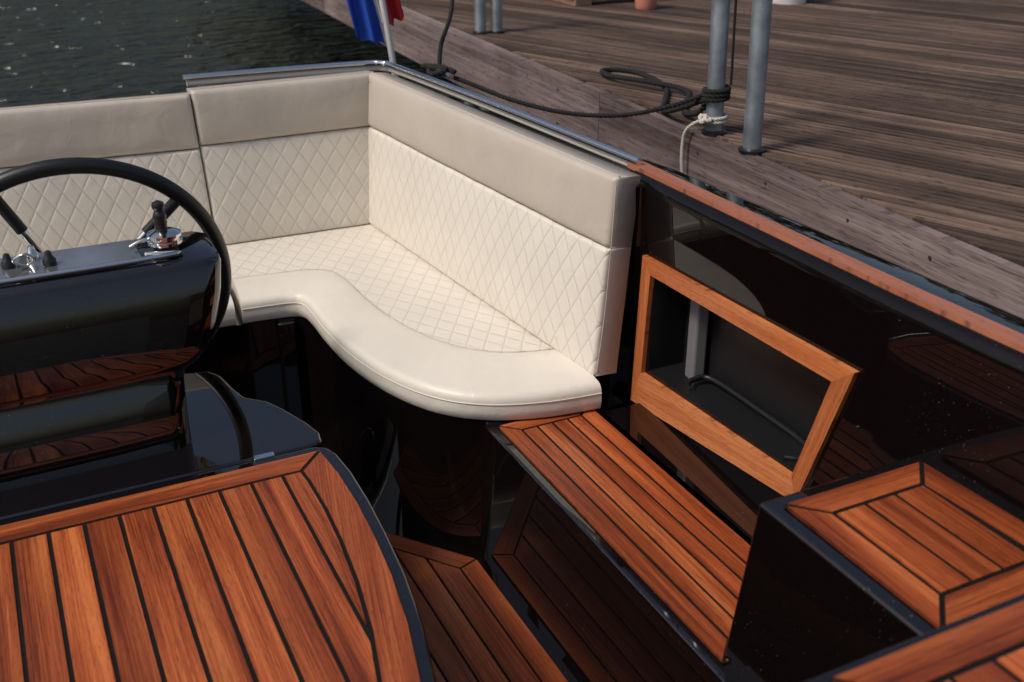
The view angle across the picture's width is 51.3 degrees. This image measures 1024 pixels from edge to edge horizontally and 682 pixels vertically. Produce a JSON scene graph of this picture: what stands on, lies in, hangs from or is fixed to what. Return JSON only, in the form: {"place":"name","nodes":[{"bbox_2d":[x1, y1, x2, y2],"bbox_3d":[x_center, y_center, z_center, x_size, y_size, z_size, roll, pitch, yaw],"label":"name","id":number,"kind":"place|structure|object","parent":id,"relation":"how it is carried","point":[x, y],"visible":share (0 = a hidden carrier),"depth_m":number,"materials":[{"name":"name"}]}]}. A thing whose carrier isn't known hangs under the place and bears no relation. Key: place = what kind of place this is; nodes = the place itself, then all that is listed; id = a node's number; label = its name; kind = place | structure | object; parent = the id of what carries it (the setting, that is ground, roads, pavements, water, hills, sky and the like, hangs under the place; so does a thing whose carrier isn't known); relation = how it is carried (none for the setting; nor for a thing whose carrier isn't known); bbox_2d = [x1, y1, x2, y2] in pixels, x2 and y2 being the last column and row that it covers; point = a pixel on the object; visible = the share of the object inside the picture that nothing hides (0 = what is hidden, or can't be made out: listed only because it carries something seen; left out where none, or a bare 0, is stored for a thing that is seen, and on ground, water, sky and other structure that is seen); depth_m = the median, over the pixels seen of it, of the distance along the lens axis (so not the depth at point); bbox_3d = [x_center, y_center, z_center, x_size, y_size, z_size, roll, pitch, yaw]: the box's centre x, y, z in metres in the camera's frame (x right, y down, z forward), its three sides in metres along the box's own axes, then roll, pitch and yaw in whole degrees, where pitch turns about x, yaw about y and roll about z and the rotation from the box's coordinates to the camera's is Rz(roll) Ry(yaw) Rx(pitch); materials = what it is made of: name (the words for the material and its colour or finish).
{"place":"outdoors","nodes":[
{"label":"outdoors","id":0,"kind":"place"},
{"bbox_2d":[0,0,466,107],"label":"water","id":1,"kind":"structure","parent":0,"point":[56,51],"depth_m":10.12,"materials":[{"name":"black liquid"}]},
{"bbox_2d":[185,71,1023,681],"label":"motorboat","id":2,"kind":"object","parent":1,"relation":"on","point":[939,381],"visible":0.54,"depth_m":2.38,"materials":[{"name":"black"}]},
{"bbox_2d":[0,231,220,491],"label":"helm console","id":3,"kind":"object","parent":2,"relation":"on","point":[103,346],"visible":0.99,"depth_m":2.27,"materials":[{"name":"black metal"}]},
{"bbox_2d":[0,157,231,368],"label":"steering wheel","id":4,"kind":"object","parent":3,"relation":"attached to","point":[190,205],"visible":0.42,"depth_m":2.41,"materials":[{"name":"black leather"}]},
{"bbox_2d":[128,200,182,250],"bbox_3d":[-0.783,-0.252,2.343,0.109,0.119,0.076,0,25,0],"label":"throttle lever","id":5,"kind":"object","parent":3,"relation":"on","point":[162,236],"visible":0.99,"depth_m":2.33,"materials":[{"name":"black plastic"}]},
{"bbox_2d":[0,372,435,681],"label":"teak sun deck","id":6,"kind":"structure","parent":2,"relation":"attached to","point":[239,538],"depth_m":1.98,"materials":[{"name":"brown wood"}]},
{"bbox_2d":[0,70,640,419],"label":"corner bench seat","id":7,"kind":"object","parent":2,"relation":"on","point":[413,244],"visible":0.95,"depth_m":3.19,"materials":[{"name":"beige leather"}]},
{"bbox_2d":[346,0,403,76],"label":"flag","id":8,"kind":"object","parent":2,"relation":"attached to","point":[366,18],"visible":0.88,"depth_m":3.60,"materials":[{"name":"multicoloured fabric"}]},
{"bbox_2d":[182,60,642,166],"bbox_3d":[-0.217,-0.729,3.211,1.671,0.051,0.572,17,30,31],"label":"stainless grab rail","id":9,"kind":"object","parent":2,"relation":"attached to","point":[616,155],"visible":0.95,"depth_m":3.42,"materials":[{"name":"silver metal"}]},
{"bbox_2d":[480,410,749,681],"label":"boarding step","id":10,"kind":"object","parent":2,"relation":"on","point":[609,552],"visible":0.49,"depth_m":2.27,"materials":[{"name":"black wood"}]},
{"bbox_2d":[631,255,859,495],"bbox_3d":[0.522,0.094,2.385,0.117,0.420,0.743,-12,28,-23],"label":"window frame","id":11,"kind":"object","parent":2,"relation":"attached to","point":[778,393],"visible":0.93,"depth_m":2.43,"materials":[{"name":"brown wood"}]},
{"bbox_2d":[724,454,1023,681],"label":"boarding step","id":12,"kind":"object","parent":2,"relation":"on","point":[841,572],"visible":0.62,"depth_m":1.66,"materials":[{"name":"black"}]},
{"bbox_2d":[804,594,1023,681],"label":"boarding step","id":13,"kind":"object","parent":2,"relation":"on","point":[986,645],"visible":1,"depth_m":1.18,"materials":[{"name":"brown"}]},
{"bbox_2d":[302,0,1023,318],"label":"wooden dock","id":14,"kind":"object","parent":1,"relation":"in","point":[893,131],"visible":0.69,"depth_m":3.80,"materials":[{"name":"brown wood"}]},
{"bbox_2d":[432,68,453,79],"bbox_3d":[-0.238,-0.884,3.495,0.019,0.026,0.163,-15,29,-28],"label":"mooring cleat","id":15,"kind":"object","parent":14,"relation":"on","point":[448,75],"visible":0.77,"depth_m":3.44,"materials":[{"name":"silver metal"}]},
{"bbox_2d":[472,0,487,33],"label":"mooring pole","id":16,"kind":"object","parent":14,"relation":"on","point":[480,15],"visible":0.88,"depth_m":4.89,"materials":[{"name":"grey metal"}]},
{"bbox_2d":[489,0,504,33],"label":"mooring pole","id":17,"kind":"object","parent":14,"relation":"on","point":[496,16],"visible":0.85,"depth_m":4.90,"materials":[{"name":"metal"}]},
{"bbox_2d":[420,0,736,117],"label":"mooring rope","id":18,"kind":"object","parent":14,"relation":"on","point":[707,95],"visible":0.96,"depth_m":3.40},
{"bbox_2d":[635,0,656,9],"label":"flower pot","id":19,"kind":"object","parent":14,"relation":"on","point":[645,4],"visible":1,"depth_m":5.57,"materials":[{"name":"orange"}]},
{"bbox_2d":[701,0,730,136],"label":"mooring pole","id":20,"kind":"object","parent":14,"relation":"on","point":[719,34],"visible":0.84,"depth_m":3.17,"materials":[{"name":"grey metal"}]},
{"bbox_2d":[680,110,728,172],"bbox_3d":[0.599,-0.593,3.314,0.120,0.246,0.110,-12,28,-23],"label":"white rope","id":21,"kind":"object","parent":20,"relation":"attached to","point":[704,118],"visible":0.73,"depth_m":3.25,"materials":[{"name":"beige fabric"}]},
{"bbox_2d":[738,0,772,154],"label":"mooring pole","id":22,"kind":"object","parent":14,"relation":"on","point":[761,15],"visible":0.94,"depth_m":2.98,"materials":[{"name":"metal"}]},
{"bbox_2d":[553,0,657,6],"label":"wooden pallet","id":23,"kind":"object","parent":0,"point":[575,3],"visible":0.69,"depth_m":5.71,"materials":[{"name":"brown wood"}]},
{"bbox_2d":[773,0,805,4],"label":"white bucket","id":24,"kind":"object","parent":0,"point":[790,2],"visible":0.82,"depth_m":5.76,"materials":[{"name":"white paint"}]}
]}

